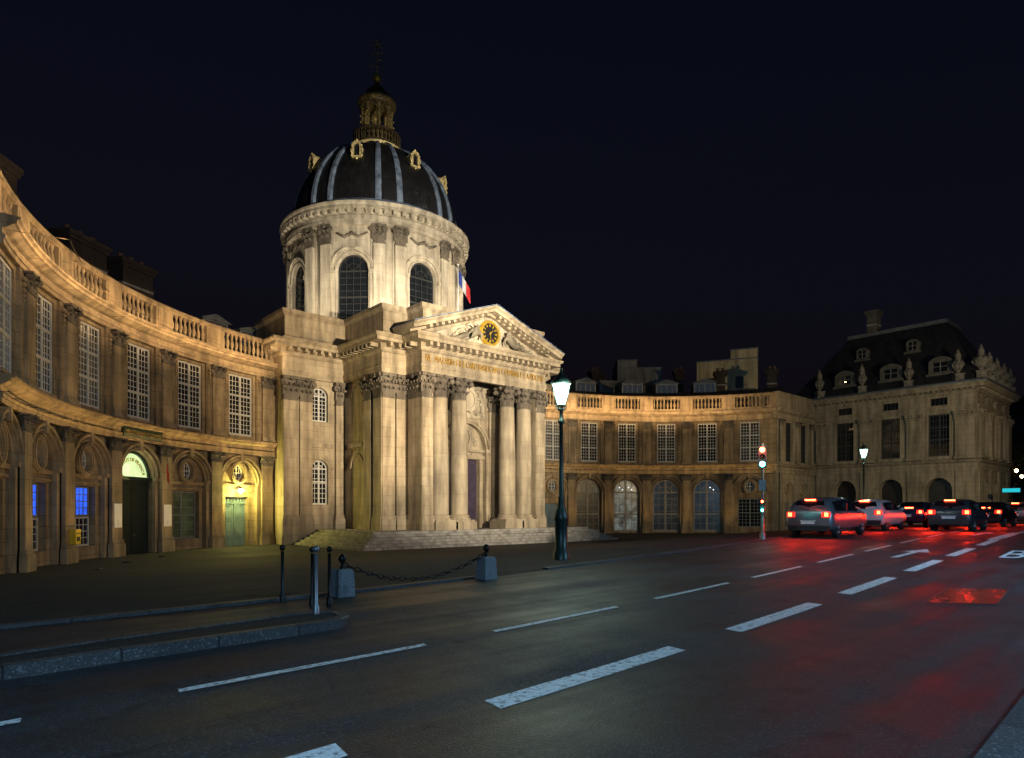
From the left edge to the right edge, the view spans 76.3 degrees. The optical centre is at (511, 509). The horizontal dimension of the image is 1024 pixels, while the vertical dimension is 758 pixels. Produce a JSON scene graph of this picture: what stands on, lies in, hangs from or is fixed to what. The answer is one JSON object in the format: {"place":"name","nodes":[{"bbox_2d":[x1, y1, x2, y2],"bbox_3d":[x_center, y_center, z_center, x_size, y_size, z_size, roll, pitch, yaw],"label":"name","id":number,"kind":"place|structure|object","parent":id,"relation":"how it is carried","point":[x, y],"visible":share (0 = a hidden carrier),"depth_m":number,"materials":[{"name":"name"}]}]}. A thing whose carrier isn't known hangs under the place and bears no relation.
{"place":"outdoors","nodes":[
{"label":"outdoors","id":0,"kind":"place"},
{"bbox_2d":[0,524,922,623],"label":"forecourt","id":1,"kind":"structure","parent":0,"point":[154,580],"depth_m":18.73,"materials":[{"name":"grey stone"}]},
{"bbox_2d":[0,153,277,574],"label":"curved wing","id":2,"kind":"structure","parent":1,"relation":"on","point":[117,383],"depth_m":31.11,"materials":[{"name":"beige stone"}]},
{"bbox_2d":[0,256,10,372],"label":"window","id":3,"kind":"structure","parent":2,"relation":"in","point":[5,271],"depth_m":22.05,"materials":[{"name":"white glass"}]},
{"bbox_2d":[33,483,37,516],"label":"window","id":4,"kind":"structure","parent":2,"relation":"in","point":[35,486],"depth_m":26.22,"materials":[{"name":"blue glass"}]},
{"bbox_2d":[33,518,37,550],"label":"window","id":5,"kind":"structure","parent":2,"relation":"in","point":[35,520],"depth_m":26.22,"materials":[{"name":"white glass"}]},
{"bbox_2d":[36,294,51,393],"bbox_3d":[-18.339,-6.460,25.416,0.851,3.720,1.613,0,0,-42],"label":"window","id":6,"kind":"structure","parent":2,"relation":"in","point":[44,314],"depth_m":25.66,"materials":[{"name":"white glass"}]},
{"bbox_2d":[69,529,81,544],"bbox_3d":[-18.397,1.135,27.476,0.280,0.630,0.496,0,0,-10],"label":"letterbox","id":7,"kind":"object","parent":2,"relation":"attached to","point":[74,536],"visible":1,"depth_m":27.28,"materials":[{"name":"yellow paint"}]},
{"bbox_2d":[75,486,88,516],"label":"window","id":8,"kind":"structure","parent":2,"relation":"in","point":[81,493],"depth_m":29.76,"materials":[{"name":"blue glass"}]},
{"bbox_2d":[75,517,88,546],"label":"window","id":9,"kind":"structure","parent":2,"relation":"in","point":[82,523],"depth_m":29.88,"materials":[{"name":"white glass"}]},
{"bbox_2d":[82,451,85,468],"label":"round window","id":10,"kind":"structure","parent":2,"relation":"in","point":[83,456],"depth_m":29.52,"materials":[{"name":"grey glass"}]},
{"bbox_2d":[79,321,98,408],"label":"window","id":11,"kind":"structure","parent":2,"relation":"in","point":[89,335],"depth_m":29.29,"materials":[{"name":"grey glass"}]},
{"bbox_2d":[114,504,121,527],"bbox_3d":[-18.835,0.275,31.177,0.036,1.150,0.596,0,0,0],"label":"wall poster","id":12,"kind":"object","parent":2,"relation":"attached to","point":[117,515],"depth_m":31.12,"materials":[{"name":"beige paper"}]},
{"bbox_2d":[122,480,148,554],"bbox_3d":[-19.304,0.410,33.147,0.146,3.820,2.618,0,0,5],"label":"door","id":13,"kind":"structure","parent":2,"relation":"in","point":[134,493],"depth_m":33.44,"materials":[{"name":"wood"}]},
{"bbox_2d":[128,343,149,420],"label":"window","id":14,"kind":"structure","parent":2,"relation":"in","point":[138,357],"depth_m":33.14,"materials":[{"name":"grey glass"}]},
{"bbox_2d":[163,505,171,525],"bbox_3d":[-18.481,0.300,34.996,0.036,1.160,0.596,0,0,10],"label":"wall poster","id":15,"kind":"object","parent":2,"relation":"attached to","point":[167,515],"depth_m":34.97,"materials":[{"name":"beige paper"}]},
{"bbox_2d":[166,452,169,482],"bbox_3d":[-18.204,-2.206,34.437,0.095,2.112,1.316,0,0,-36],"label":"flag","id":16,"kind":"object","parent":2,"relation":"attached to","point":[167,470],"visible":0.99,"depth_m":34.26,"materials":[{"name":"red fabric"}]},
{"bbox_2d":[172,491,194,538],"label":"window","id":17,"kind":"structure","parent":2,"relation":"in","point":[183,502],"depth_m":37.32,"materials":[{"name":"green"}]},
{"bbox_2d":[183,463,189,478],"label":"round window","id":18,"kind":"structure","parent":2,"relation":"in","point":[186,469],"depth_m":37.22,"materials":[{"name":"grey glass"}]},
{"bbox_2d":[178,360,200,429],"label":"window","id":19,"kind":"structure","parent":2,"relation":"in","point":[189,375],"depth_m":36.95,"materials":[{"name":"white glass"}]},
{"bbox_2d":[225,497,245,545],"bbox_3d":[-17.375,0.760,40.782,0.168,3.120,1.732,0,0,26],"label":"door","id":20,"kind":"structure","parent":2,"relation":"in","point":[234,506],"depth_m":40.82,"materials":[{"name":"green wood"}]},
{"bbox_2d":[234,465,241,480],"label":"round window","id":21,"kind":"structure","parent":2,"relation":"in","point":[237,471],"depth_m":40.86,"materials":[{"name":"yellow glass"}]},
{"bbox_2d":[229,374,250,436],"bbox_3d":[-16.933,-6.460,40.568,1.660,3.720,0.741,0,0,-42],"label":"window","id":22,"kind":"structure","parent":2,"relation":"in","point":[239,386],"depth_m":40.51,"materials":[{"name":"white glass"}]},
{"bbox_2d":[252,39,618,550],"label":"domed chapel","id":23,"kind":"structure","parent":1,"relation":"on","point":[411,402],"depth_m":44.30,"materials":[{"name":"stone"}]},
{"bbox_2d":[296,266,304,310],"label":"window","id":24,"kind":"structure","parent":23,"relation":"in","point":[300,283],"depth_m":51.11,"materials":[{"name":"black glass"}]},
{"bbox_2d":[313,389,325,421],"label":"window","id":25,"kind":"structure","parent":23,"relation":"in","point":[319,405],"depth_m":43.85,"materials":[{"name":"white glass"}]},
{"bbox_2d":[313,460,326,504],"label":"window","id":26,"kind":"structure","parent":23,"relation":"in","point":[319,468],"depth_m":43.85,"materials":[{"name":"white glass"}]},
{"bbox_2d":[339,255,367,319],"bbox_3d":[-11.821,-16.390,48.647,2.265,5.180,0.165,0,0,3],"label":"window","id":27,"kind":"structure","parent":23,"relation":"in","point":[353,269],"depth_m":48.70,"materials":[{"name":"black glass"}]},
{"bbox_2d":[410,263,432,305],"bbox_3d":[-7.002,-16.390,50.325,2.265,5.180,0.165,0,0,-42],"label":"window","id":28,"kind":"structure","parent":23,"relation":"in","point":[421,279],"depth_m":50.31,"materials":[{"name":"black glass"}]},
{"bbox_2d":[449,458,475,520],"bbox_3d":[-3.609,-1.165,46.517,2.760,4.910,0.175,0,0,-42],"label":"door","id":29,"kind":"structure","parent":23,"relation":"in","point":[471,463],"depth_m":47.15,"materials":[{"name":"purple wood"}]},
{"bbox_2d":[457,264,469,309],"bbox_3d":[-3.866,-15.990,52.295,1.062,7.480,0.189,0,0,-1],"label":"flag","id":30,"kind":"object","parent":23,"relation":"attached to","point":[464,286],"visible":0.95,"depth_m":52.30,"materials":[{"name":"multicoloured fabric"}]},
{"bbox_2d":[551,367,571,559],"bbox_3d":[1.439,-1.308,19.055,0.640,5.710,0.640,0,0,-42],"label":"street lamp","id":31,"kind":"object","parent":1,"relation":"on","point":[561,382],"visible":0.98,"depth_m":18.93,"materials":[{"name":"green metal"}]},
{"bbox_2d":[545,366,818,533],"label":"curved wing","id":32,"kind":"structure","parent":1,"relation":"on","point":[666,456],"depth_m":62.85,"materials":[{"name":"beige stone"}]},
{"bbox_2d":[545,503,556,525],"bbox_3d":[3.562,0.860,61.025,1.609,2.920,0.171,0,0,-29],"label":"door","id":33,"kind":"structure","parent":32,"relation":"in","point":[550,508],"depth_m":61.08,"materials":[{"name":"wood"}]},
{"bbox_2d":[545,420,558,459],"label":"window","id":34,"kind":"structure","parent":32,"relation":"in","point":[551,426],"depth_m":60.54,"materials":[{"name":"white glass"}]},
{"bbox_2d":[549,481,554,490],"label":"round window","id":35,"kind":"structure","parent":32,"relation":"in","point":[551,485],"depth_m":60.91,"materials":[{"name":"white glass"}]},
{"bbox_2d":[576,479,598,530],"bbox_3d":[7.225,-0.415,62.528,2.536,5.030,0.119,0,0,-19],"label":"window","id":36,"kind":"structure","parent":32,"relation":"in","point":[587,491],"depth_m":62.58,"materials":[{"name":"brown glass"}]},
{"bbox_2d":[581,422,597,461],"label":"window","id":37,"kind":"structure","parent":32,"relation":"in","point":[589,431],"depth_m":62.18,"materials":[{"name":"white glass"}]},
{"bbox_2d":[614,480,637,530],"bbox_3d":[11.051,-0.415,63.487,2.536,5.030,0.119,0,0,-9],"label":"window","id":38,"kind":"structure","parent":32,"relation":"in","point":[625,500],"depth_m":63.47,"materials":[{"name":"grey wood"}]},
{"bbox_2d":[618,424,635,461],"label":"window","id":39,"kind":"structure","parent":32,"relation":"in","point":[626,432],"depth_m":63.13,"materials":[{"name":"white glass"}]},
{"bbox_2d":[653,480,677,530],"bbox_3d":[14.987,-0.415,63.750,2.536,5.030,0.119,0,0,1],"label":"window","id":40,"kind":"structure","parent":32,"relation":"in","point":[665,493],"depth_m":63.75,"materials":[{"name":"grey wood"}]},
{"bbox_2d":[657,424,674,461],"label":"window","id":41,"kind":"structure","parent":32,"relation":"in","point":[665,432],"depth_m":63.41,"materials":[{"name":"white glass"}]},
{"bbox_2d":[693,480,719,531],"bbox_3d":[18.907,-0.415,63.309,2.536,5.030,0.119,0,0,12],"label":"window","id":42,"kind":"structure","parent":32,"relation":"in","point":[706,500],"depth_m":63.29,"materials":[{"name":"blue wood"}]},
{"bbox_2d":[698,423,716,461],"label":"window","id":43,"kind":"structure","parent":32,"relation":"in","point":[707,433],"depth_m":62.95,"materials":[{"name":"white glass"}]},
{"bbox_2d":[738,499,760,526],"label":"window","id":44,"kind":"structure","parent":32,"relation":"in","point":[749,512],"depth_m":62.37,"materials":[{"name":"black glass"}]},
{"bbox_2d":[740,422,759,460],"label":"window","id":45,"kind":"structure","parent":32,"relation":"in","point":[749,431],"depth_m":61.84,"materials":[{"name":"white glass"}]},
{"bbox_2d":[745,481,754,491],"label":"round window","id":46,"kind":"structure","parent":32,"relation":"in","point":[749,486],"depth_m":62.17,"materials":[{"name":"black glass"}]},
{"bbox_2d":[785,502,787,527],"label":"window","id":47,"kind":"structure","parent":32,"relation":"in","point":[786,503],"depth_m":62.96,"materials":[{"name":"black glass"}]},
{"bbox_2d":[786,423,789,461],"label":"window","id":48,"kind":"structure","parent":32,"relation":"in","point":[787,425],"depth_m":62.85,"materials":[{"name":"black glass"}]},
{"bbox_2d":[801,426,804,462],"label":"window","id":49,"kind":"structure","parent":32,"relation":"in","point":[802,427],"depth_m":64.99,"materials":[{"name":"black glass"}]},
{"bbox_2d":[543,525,922,569],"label":"forecourt kerb","id":50,"kind":"structure","parent":1,"relation":"on","point":[626,558],"depth_m":20.46,"materials":[{"name":"stone"}]},
{"bbox_2d":[859,443,867,499],"bbox_3d":[25.886,-1.773,48.002,0.640,6.310,0.640,0,0,-42],"label":"street lamp","id":51,"kind":"object","parent":1,"relation":"on","point":[863,449],"visible":0.66,"depth_m":47.94,"materials":[{"name":"white glass"}]},
{"bbox_2d":[796,309,1021,524],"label":"corner pavilion","id":52,"kind":"structure","parent":1,"relation":"on","point":[933,433],"depth_m":60.48,"materials":[{"name":"stone"}]},
{"bbox_2d":[813,369,825,397],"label":"stone urn","id":53,"kind":"object","parent":52,"relation":"on","point":[819,385],"visible":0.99,"depth_m":65.11,"materials":[{"name":"grey stone"}]},
{"bbox_2d":[837,423,852,461],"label":"window","id":54,"kind":"structure","parent":52,"relation":"in","point":[844,431],"depth_m":63.89,"materials":[{"name":"black glass"}]},
{"bbox_2d":[839,408,851,415],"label":"attic window","id":55,"kind":"structure","parent":52,"relation":"in","point":[848,411],"depth_m":63.84,"materials":[{"name":"black glass"}]},
{"bbox_2d":[857,364,866,392],"bbox_3d":[33.464,-12.510,62.361,0.885,2.900,0.885,0,0,24],"label":"stone urn","id":56,"kind":"object","parent":52,"relation":"on","point":[861,378],"visible":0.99,"depth_m":62.14,"materials":[{"name":"beige stone"}]},
{"bbox_2d":[882,418,899,458],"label":"window","id":57,"kind":"structure","parent":52,"relation":"in","point":[891,427],"depth_m":60.84,"materials":[{"name":"black glass"}]},
{"bbox_2d":[884,403,897,410],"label":"attic window","id":58,"kind":"structure","parent":52,"relation":"in","point":[887,407],"depth_m":60.89,"materials":[{"name":"black glass"}]},
{"bbox_2d":[903,358,913,386],"bbox_3d":[36.125,-12.460,59.375,0.855,2.800,0.855,0,0,-45],"label":"stone urn","id":59,"kind":"object","parent":52,"relation":"on","point":[908,373],"visible":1,"depth_m":59.18,"materials":[{"name":"beige stone"}]},
{"bbox_2d":[929,414,948,456],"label":"window","id":60,"kind":"structure","parent":52,"relation":"in","point":[938,424],"depth_m":57.94,"materials":[{"name":"black glass"}]},
{"bbox_2d":[931,398,946,405],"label":"attic window","id":61,"kind":"structure","parent":52,"relation":"in","point":[940,401],"depth_m":57.95,"materials":[{"name":"black glass"}]},
{"bbox_2d":[951,349,964,380],"bbox_3d":[38.653,-12.510,56.537,1.028,2.900,1.028,0,0,10],"label":"stone urn","id":62,"kind":"object","parent":52,"relation":"on","point":[958,364],"visible":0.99,"depth_m":56.28,"materials":[{"name":"beige stone"}]},
{"bbox_2d":[971,344,990,377],"bbox_3d":[39.941,-12.610,55.542,1.322,3.100,1.322,0,0,-42],"label":"stone urn","id":63,"kind":"object","parent":52,"relation":"on","point":[980,361],"visible":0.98,"depth_m":55.26,"materials":[{"name":"beige stone"}]},
{"bbox_2d":[983,351,996,380],"bbox_3d":[42.086,-12.510,57.494,1.079,2.900,1.079,0,0,40],"label":"stone urn","id":64,"kind":"object","parent":52,"relation":"on","point":[991,367],"visible":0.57,"depth_m":57.17,"materials":[{"name":"beige stone"}]},
{"bbox_2d":[991,358,1004,384],"bbox_3d":[44.028,-12.460,59.224,1.042,2.800,1.042,0,0,13],"label":"stone urn","id":65,"kind":"object","parent":52,"relation":"on","point":[999,371],"visible":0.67,"depth_m":58.92,"materials":[{"name":"beige stone"}]},
{"bbox_2d":[999,363,1010,388],"bbox_3d":[45.969,-12.410,60.953,1.004,2.700,1.004,0,0,34],"label":"stone urn","id":66,"kind":"object","parent":52,"relation":"on","point":[1005,376],"visible":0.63,"depth_m":60.65,"materials":[{"name":"beige stone"}]},
{"bbox_2d":[1006,368,1016,391],"bbox_3d":[47.761,-12.360,62.550,0.967,2.600,0.967,0,0,29],"label":"stone urn","id":67,"kind":"object","parent":52,"relation":"on","point":[1012,379],"visible":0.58,"depth_m":62.24,"materials":[{"name":"beige stone"}]},
{"bbox_2d":[1002,487,1020,501],"bbox_3d":[42.098,-0.500,54.986,0.180,2.900,1.300,0,0,-42],"label":"lit sign","id":68,"kind":"object","parent":1,"relation":"on","point":[1011,490],"visible":0.71,"depth_m":54.91,"materials":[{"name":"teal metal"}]},
{"bbox_2d":[0,521,1023,757],"bbox_3d":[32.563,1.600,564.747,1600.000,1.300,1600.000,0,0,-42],"label":"road","id":69,"kind":"structure","parent":0,"point":[466,657],"depth_m":7.58,"materials":[{"name":"grey asphalt"}]},
{"bbox_2d":[0,718,20,725],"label":"road marking","id":70,"kind":"object","parent":69,"relation":"on","point":[17,720],"visible":1,"depth_m":4.90,"materials":[{"name":"paint"}]},
{"bbox_2d":[0,613,336,663],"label":"traffic island","id":71,"kind":"structure","parent":69,"relation":"on","point":[269,622],"depth_m":7.65,"materials":[{"name":"grey concrete"}]},
{"bbox_2d":[312,546,319,613],"bbox_3d":[-2.793,1.028,9.298,0.100,1.040,0.095,0,0,-42],"label":"iron post","id":72,"kind":"object","parent":71,"relation":"on","point":[316,608],"visible":0.93,"depth_m":9.27,"materials":[{"name":"grey metal"}]},
{"bbox_2d":[0,611,349,680],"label":"island kerb","id":73,"kind":"structure","parent":69,"relation":"on","point":[31,667],"depth_m":7.25,"materials":[{"name":"stone"}]},
{"bbox_2d":[0,575,475,628],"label":"forecourt kerb","id":74,"kind":"structure","parent":69,"relation":"on","point":[111,615],"depth_m":10.46,"materials":[{"name":"stone"}]},
{"bbox_2d":[280,545,284,601],"bbox_3d":[-3.986,1.126,11.329,0.100,1.040,0.095,0,0,-42],"label":"iron post","id":75,"kind":"object","parent":69,"relation":"on","point":[282,593],"visible":0.94,"depth_m":11.30,"materials":[{"name":"black metal"}]},
{"bbox_2d":[178,644,426,691],"bbox_3d":[-1.977,1.589,6.721,0.118,0.003,2.765,0,0,44],"label":"road marking","id":76,"kind":"object","parent":69,"relation":"on","point":[284,670],"visible":1,"depth_m":6.50,"materials":[{"name":"paint"}]},
{"bbox_2d":[309,547,313,606],"bbox_3d":[-3.296,1.125,10.765,0.100,1.040,0.095,0,0,-42],"label":"iron post","id":77,"kind":"object","parent":69,"relation":"on","point":[311,601],"visible":0.71,"depth_m":10.74,"materials":[{"name":"black metal"}]},
{"bbox_2d":[285,743,346,757],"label":"road marking","id":78,"kind":"object","parent":69,"relation":"on","point":[334,750],"visible":1,"depth_m":4.26,"materials":[{"name":"paint"}]},
{"bbox_2d":[326,546,331,606],"bbox_3d":[-3.019,1.124,10.784,0.100,1.040,0.095,0,0,-42],"label":"iron post","id":79,"kind":"object","parent":69,"relation":"on","point":[329,598],"visible":0.91,"depth_m":10.76,"materials":[{"name":"black metal"}]},
{"bbox_2d":[331,554,355,597],"bbox_3d":[-3.125,1.224,12.016,0.350,0.830,0.350,0,0,-42],"label":"granite bollard","id":80,"kind":"object","parent":69,"relation":"on","point":[342,581],"visible":0.97,"depth_m":11.91,"materials":[{"name":"grey stone"}]},
{"bbox_2d":[344,552,486,580],"bbox_3d":[-1.849,1.182,13.280,3.643,0.516,0.106,0,0,-45],"label":"chain","id":81,"kind":"object","parent":80,"relation":"hanging from","point":[425,576],"visible":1,"depth_m":13.17,"materials":[{"name":"black metal"}]},
{"bbox_2d":[475,544,496,579],"bbox_3d":[-0.571,1.177,14.546,0.350,0.830,0.350,0,0,-42],"label":"granite bollard","id":82,"kind":"object","parent":69,"relation":"on","point":[486,567],"visible":0.96,"depth_m":14.44,"materials":[{"name":"grey stone"}]},
{"bbox_2d":[492,606,616,631],"bbox_3d":[0.723,1.565,9.478,0.118,0.032,2.765,0,0,44],"label":"road marking","id":83,"kind":"object","parent":69,"relation":"on","point":[533,623],"visible":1,"depth_m":9.34,"materials":[{"name":"paint"}]},
{"bbox_2d":[600,375,623,392],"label":"town house","id":84,"kind":"structure","parent":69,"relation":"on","point":[607,386],"depth_m":72.84,"materials":[{"name":"metal"}]},
{"bbox_2d":[612,359,662,392],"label":"town house","id":85,"kind":"structure","parent":69,"relation":"on","point":[627,370],"depth_m":74.29,"materials":[{"name":"stone"}]},
{"bbox_2d":[339,533,1023,757],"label":"bus lane","id":86,"kind":"structure","parent":69,"relation":"on","point":[898,667],"depth_m":5.61,"materials":[{"name":"grey asphalt"}]},
{"bbox_2d":[485,646,684,707],"bbox_3d":[0.859,1.582,6.380,0.256,0.018,2.976,0,0,44],"label":"road marking","id":87,"kind":"object","parent":86,"relation":"on","point":[518,696],"visible":1,"depth_m":6.14,"materials":[{"name":"paint"}]},
{"bbox_2d":[903,560,942,571],"bbox_3d":[9.890,1.329,15.635,0.256,0.083,2.976,0,0,44],"label":"road marking","id":88,"kind":"object","parent":86,"relation":"on","point":[923,565],"visible":1,"depth_m":15.58,"materials":[{"name":"paint"}]},
{"bbox_2d":[945,548,974,555],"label":"road marking","id":89,"kind":"object","parent":86,"relation":"on","point":[962,551],"visible":1,"depth_m":18.57,"materials":[{"name":"paint"}]},
{"bbox_2d":[924,587,1008,603],"bbox_3d":[7.756,1.447,11.028,0.926,0.061,2.467,0,0,43],"label":"road patch rim","id":90,"kind":"object","parent":86,"relation":"on","point":[975,603],"visible":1,"depth_m":10.69,"materials":[{"name":"grey metal"}]},
{"bbox_2d":[926,588,1007,603],"bbox_3d":[7.756,1.450,11.029,0.894,0.059,2.383,0,0,43],"label":"road patch","id":91,"kind":"object","parent":90,"relation":"on","point":[968,595],"visible":1,"depth_m":10.99,"materials":[{"name":"grey asphalt"}]},
{"bbox_2d":[986,533,1019,539],"bbox_3d":[19.071,1.004,25.195,0.349,0.098,6.037,0,0,44],"label":"lane bar","id":92,"kind":"object","parent":86,"relation":"on","point":[996,538],"visible":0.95,"depth_m":24.16,"materials":[{"name":"paint"}]},
{"bbox_2d":[999,550,1023,557],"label":"bus lane lettering","id":93,"kind":"object","parent":86,"relation":"on","point":[1011,552],"visible":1,"depth_m":17.64,"materials":[{"name":"paint"}]},
{"bbox_2d":[654,583,728,598],"bbox_3d":[3.424,1.504,12.235,0.118,0.055,2.765,0,0,44],"label":"road marking","id":94,"kind":"object","parent":69,"relation":"on","point":[690,591],"visible":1,"depth_m":12.07,"materials":[{"name":"paint"}]},
{"bbox_2d":[758,443,766,538],"bbox_3d":[9.543,-0.667,24.863,0.300,3.770,0.520,0,0,23],"label":"traffic light","id":95,"kind":"object","parent":69,"relation":"on","point":[762,456],"visible":0.98,"depth_m":24.81,"materials":[{"name":"grey metal"}]},
{"bbox_2d":[726,602,822,631],"bbox_3d":[3.869,1.532,9.465,0.256,0.050,2.976,0,0,44],"label":"road marking","id":96,"kind":"object","parent":69,"relation":"on","point":[748,625],"visible":1,"depth_m":9.31,"materials":[{"name":"paint"}]},
{"bbox_2d":[753,566,802,577],"bbox_3d":[6.124,1.416,14.991,0.118,0.071,2.765,0,0,44],"label":"road marking","id":97,"kind":"object","parent":69,"relation":"on","point":[777,571],"visible":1,"depth_m":14.98,"materials":[{"name":"paint"}]},
{"bbox_2d":[787,497,866,537],"bbox_3d":[13.183,0.283,27.166,4.460,1.640,2.160,0,0,-45],"label":"car","id":98,"kind":"object","parent":69,"relation":"on","point":[835,516],"visible":1,"depth_m":25.78,"materials":[{"name":"silver paint"}]},
{"bbox_2d":[838,577,895,593],"bbox_3d":[6.879,1.442,12.550,0.256,0.072,2.976,0,0,44],"label":"road marking","id":99,"kind":"object","parent":69,"relation":"on","point":[859,588],"visible":1,"depth_m":12.46,"materials":[{"name":"paint"}]},
{"bbox_2d":[852,499,905,530],"bbox_3d":[17.858,0.237,31.991,4.160,1.481,2.160,0,0,-45],"label":"car","id":100,"kind":"object","parent":69,"relation":"on","point":[884,514],"visible":0.65,"depth_m":30.58,"materials":[{"name":"white paint"}]},
{"bbox_2d":[892,501,932,526],"bbox_3d":[23.155,0.238,37.209,4.610,1.434,2.160,0,0,-44],"label":"car","id":101,"kind":"object","parent":69,"relation":"on","point":[915,511],"visible":0.45,"depth_m":35.58,"materials":[{"name":"blue paint"}]},
{"bbox_2d":[905,549,929,552],"bbox_3d":[12.196,1.209,19.385,1.197,0.034,0.720,0,0,-42],"label":"lane arrow","id":102,"kind":"object","parent":69,"relation":"on","point":[924,550],"visible":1,"depth_m":19.18,"materials":[{"name":"paint"}]},
{"bbox_2d":[927,499,988,530],"bbox_3d":[21.082,0.225,30.778,4.160,1.478,2.160,0,0,-45],"label":"car","id":103,"kind":"object","parent":69,"relation":"on","point":[948,513],"visible":1,"depth_m":29.46,"materials":[{"name":"grey paint"}]},
{"bbox_2d":[977,540,998,545],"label":"road marking","id":104,"kind":"object","parent":69,"relation":"on","point":[987,542],"visible":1,"depth_m":21.80,"materials":[{"name":"paint"}]},
{"bbox_2d":[978,502,1017,526],"bbox_3d":[27.714,0.238,37.655,4.610,1.434,2.160,0,0,-44],"label":"car","id":105,"kind":"object","parent":69,"relation":"on","point":[1003,514],"visible":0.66,"depth_m":36.21,"materials":[{"name":"black paint"}]},
{"bbox_2d":[974,694,1023,757],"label":"kerb","id":106,"kind":"structure","parent":69,"relation":"on","point":[1005,739],"depth_m":4.18,"materials":[{"name":"stone"}]},
{"bbox_2d":[1006,502,1023,522],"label":"car","id":107,"kind":"object","parent":69,"relation":"on","point":[1019,511],"visible":0.27,"depth_m":43.42,"materials":[{"name":"silver paint"}]},
{"bbox_2d":[1009,396,1023,501],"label":"distant building","id":108,"kind":"structure","parent":69,"relation":"on","point":[1016,411],"depth_m":109.44,"materials":[{"name":"stone"}]},
{"bbox_2d":[1010,434,1023,501],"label":"plane tree","id":109,"kind":"object","parent":69,"relation":"on","point":[1020,453],"visible":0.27,"depth_m":97.75,"materials":[{"name":"green plant"}]},
{"bbox_2d":[0,0,1023,395],"label":"sky","id":110,"kind":"structure","parent":0,"point":[667,184],"materials":[{"name":"black"}]},
{"bbox_2d":[696,347,758,390],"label":"town house","id":111,"kind":"structure","parent":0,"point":[741,365],"depth_m":73.78,"materials":[{"name":"stone"}]},
{"bbox_2d":[735,376,742,387],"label":"window","id":112,"kind":"structure","parent":111,"relation":"in","point":[738,379],"depth_m":73.70,"materials":[{"name":"glass"}]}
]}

